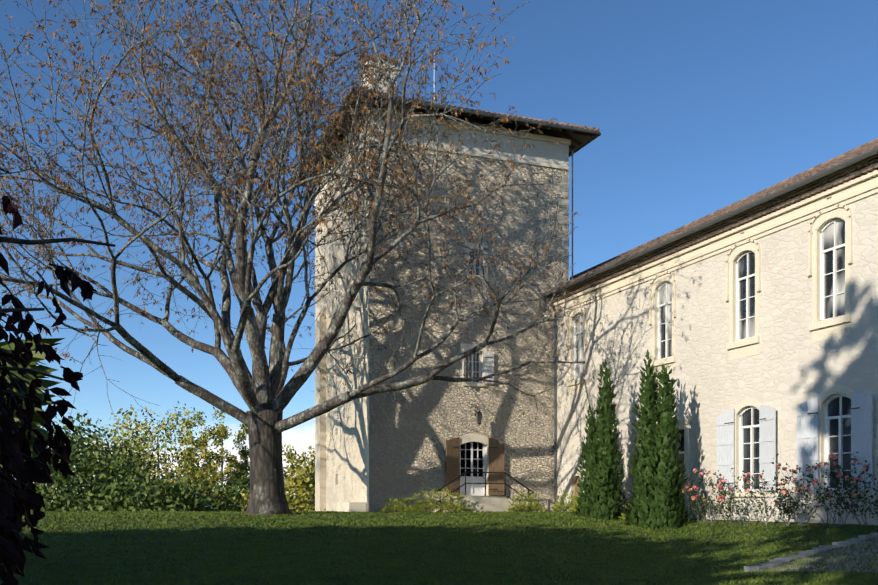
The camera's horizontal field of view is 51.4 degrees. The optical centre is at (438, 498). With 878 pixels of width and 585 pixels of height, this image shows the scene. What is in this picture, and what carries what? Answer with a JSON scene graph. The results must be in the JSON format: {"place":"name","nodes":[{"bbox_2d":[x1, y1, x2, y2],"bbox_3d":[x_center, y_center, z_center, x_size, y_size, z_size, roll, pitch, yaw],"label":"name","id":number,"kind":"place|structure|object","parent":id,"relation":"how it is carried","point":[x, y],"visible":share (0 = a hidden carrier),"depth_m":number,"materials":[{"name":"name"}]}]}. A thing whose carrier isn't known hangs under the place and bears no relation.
{"place":"outdoors","nodes":[
{"label":"outdoors","id":0,"kind":"place"},
{"bbox_2d":[0,338,64,492],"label":"tree","id":1,"kind":"object","parent":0,"point":[37,419],"visible":0.19,"depth_m":7.39,"materials":[{"name":"green plant"}]},
{"bbox_2d":[15,419,314,484],"bbox_3d":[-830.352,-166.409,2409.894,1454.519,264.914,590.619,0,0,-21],"label":"cloud","id":2,"kind":"structure","parent":0,"point":[301,441],"depth_m":2405.83,"materials":[{"name":"white"}]},
{"bbox_2d":[0,511,877,584],"bbox_3d":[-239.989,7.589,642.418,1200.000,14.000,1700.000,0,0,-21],"label":"lawn","id":3,"kind":"structure","parent":0,"point":[612,537],"depth_m":22.50,"materials":[{"name":"green plant"}]},
{"bbox_2d":[0,167,115,579],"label":"purple tree branches","id":4,"kind":"object","parent":3,"relation":"on","point":[25,242],"visible":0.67,"depth_m":3.71,"materials":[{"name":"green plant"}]},
{"bbox_2d":[0,195,97,584],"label":"purple tree leaves","id":5,"kind":"object","parent":4,"relation":"attached to","point":[14,445],"visible":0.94,"depth_m":4.02,"materials":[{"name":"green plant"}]},
{"bbox_2d":[15,413,125,511],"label":"bush","id":6,"kind":"object","parent":3,"relation":"on","point":[78,428],"visible":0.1,"depth_m":63.97,"materials":[{"name":"green plant"}]},
{"bbox_2d":[30,414,197,511],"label":"bush","id":7,"kind":"object","parent":3,"relation":"on","point":[110,466],"visible":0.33,"depth_m":58.25,"materials":[{"name":"green plant"}]},
{"bbox_2d":[55,411,213,499],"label":"bush","id":8,"kind":"object","parent":3,"relation":"on","point":[116,438],"visible":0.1,"depth_m":74.90,"materials":[{"name":"green plant"}]},
{"bbox_2d":[57,468,219,511],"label":"bush","id":9,"kind":"object","parent":3,"relation":"on","point":[165,498],"visible":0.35,"depth_m":53.26,"materials":[{"name":"green plant"}]},
{"bbox_2d":[93,401,233,501],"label":"bush","id":10,"kind":"object","parent":3,"relation":"on","point":[181,460],"visible":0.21,"depth_m":94.35,"materials":[{"name":"green plant"}]},
{"bbox_2d":[175,411,214,494],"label":"bush","id":11,"kind":"object","parent":3,"relation":"on","point":[204,440],"visible":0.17,"depth_m":119.42,"materials":[{"name":"green plant"}]},
{"bbox_2d":[153,471,248,511],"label":"bush","id":12,"kind":"object","parent":3,"relation":"on","point":[215,503],"visible":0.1,"depth_m":59.88,"materials":[{"name":"green plant"}]},
{"bbox_2d":[197,407,242,499],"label":"bush","id":13,"kind":"object","parent":3,"relation":"on","point":[221,431],"visible":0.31,"depth_m":119.47,"materials":[{"name":"green plant"}]},
{"bbox_2d":[227,424,249,488],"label":"bush","id":14,"kind":"object","parent":3,"relation":"on","point":[243,453],"visible":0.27,"depth_m":124.27,"materials":[{"name":"green plant"}]},
{"bbox_2d":[218,473,293,507],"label":"bush","id":15,"kind":"object","parent":3,"relation":"on","point":[244,486],"visible":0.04,"depth_m":69.73,"materials":[{"name":"green plant"}]},
{"bbox_2d":[226,477,314,510],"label":"bush","id":16,"kind":"object","parent":3,"relation":"on","point":[307,503],"visible":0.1,"depth_m":61.03,"materials":[{"name":"green plant"}]},
{"bbox_2d":[0,0,593,514],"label":"tree","id":17,"kind":"object","parent":3,"relation":"on","point":[266,394],"visible":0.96,"depth_m":31.79,"materials":[{"name":"brown plant"}]},
{"bbox_2d":[282,444,314,510],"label":"bush","id":18,"kind":"object","parent":3,"relation":"on","point":[300,471],"visible":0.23,"depth_m":84.22,"materials":[{"name":"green plant"}]},
{"bbox_2d":[314,107,570,512],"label":"tower","id":19,"kind":"structure","parent":3,"relation":"on","point":[373,452],"depth_m":39.08,"materials":[{"name":"stone"}]},
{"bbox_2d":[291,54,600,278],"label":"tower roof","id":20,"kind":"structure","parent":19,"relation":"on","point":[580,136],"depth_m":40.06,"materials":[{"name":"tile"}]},
{"bbox_2d":[446,349,503,494],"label":"window shutters","id":21,"kind":"object","parent":19,"relation":"attached to","point":[496,455],"visible":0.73,"depth_m":39.07,"materials":[{"name":"brown wood"}]},
{"bbox_2d":[475,403,481,424],"bbox_3d":[1.633,-3.552,38.675,0.204,0.962,0.544,0,0,-21],"label":"wall lantern","id":22,"kind":"object","parent":19,"relation":"attached to","point":[478,414],"visible":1,"depth_m":38.46,"materials":[{"name":"black metal"}]},
{"bbox_2d":[26,508,874,581],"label":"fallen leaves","id":23,"kind":"object","parent":3,"relation":"on","point":[366,545],"visible":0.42,"depth_m":25.24,"materials":[{"name":"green plant"}]},
{"bbox_2d":[433,496,525,512],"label":"entrance steps","id":24,"kind":"structure","parent":3,"relation":"on","point":[490,503],"depth_m":37.78,"materials":[{"name":"beige stone"}]},
{"bbox_2d":[435,472,533,511],"bbox_3d":[1.925,-0.199,37.791,4.509,1.775,0.060,0,0,-21],"label":"stair railing","id":25,"kind":"object","parent":24,"relation":"on","point":[465,483],"visible":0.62,"depth_m":37.77,"materials":[{"name":"black metal"}]},
{"bbox_2d":[380,487,632,518],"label":"shrubs","id":26,"kind":"object","parent":3,"relation":"on","point":[459,507],"visible":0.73,"depth_m":36.77,"materials":[{"name":"green plant"}]},
{"bbox_2d":[573,350,692,529],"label":"cypress trees","id":27,"kind":"object","parent":3,"relation":"on","point":[658,494],"visible":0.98,"depth_m":30.23,"materials":[{"name":"green plant"}]},
{"bbox_2d":[549,155,877,524],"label":"house wall","id":28,"kind":"structure","parent":3,"relation":"on","point":[771,303],"depth_m":28.85,"materials":[{"name":"beige paint"}]},
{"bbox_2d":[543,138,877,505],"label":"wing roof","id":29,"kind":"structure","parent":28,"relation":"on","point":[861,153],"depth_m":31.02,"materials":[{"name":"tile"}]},
{"bbox_2d":[716,392,872,490],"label":"window shutters","id":30,"kind":"object","parent":28,"relation":"attached to","point":[861,408],"visible":0.85,"depth_m":26.38,"materials":[{"name":"white wood"}]},
{"bbox_2d":[678,451,877,528],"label":"rose bushes","id":31,"kind":"object","parent":3,"relation":"on","point":[830,494],"visible":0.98,"depth_m":25.74,"materials":[{"name":"green plant"}]},
{"bbox_2d":[744,532,877,571],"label":"cobble edging","id":32,"kind":"object","parent":3,"relation":"on","point":[772,563],"visible":0.69,"depth_m":20.64,"materials":[{"name":"grey stone"}]},
{"bbox_2d":[758,537,877,572],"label":"gravel path","id":33,"kind":"structure","parent":3,"relation":"on","point":[850,556],"depth_m":19.60,"materials":[{"name":"grey gravel"}]},
{"bbox_2d":[0,0,877,501],"label":"sky","id":34,"kind":"structure","parent":0,"point":[699,108],"materials":[{"name":"blue"}]}
]}

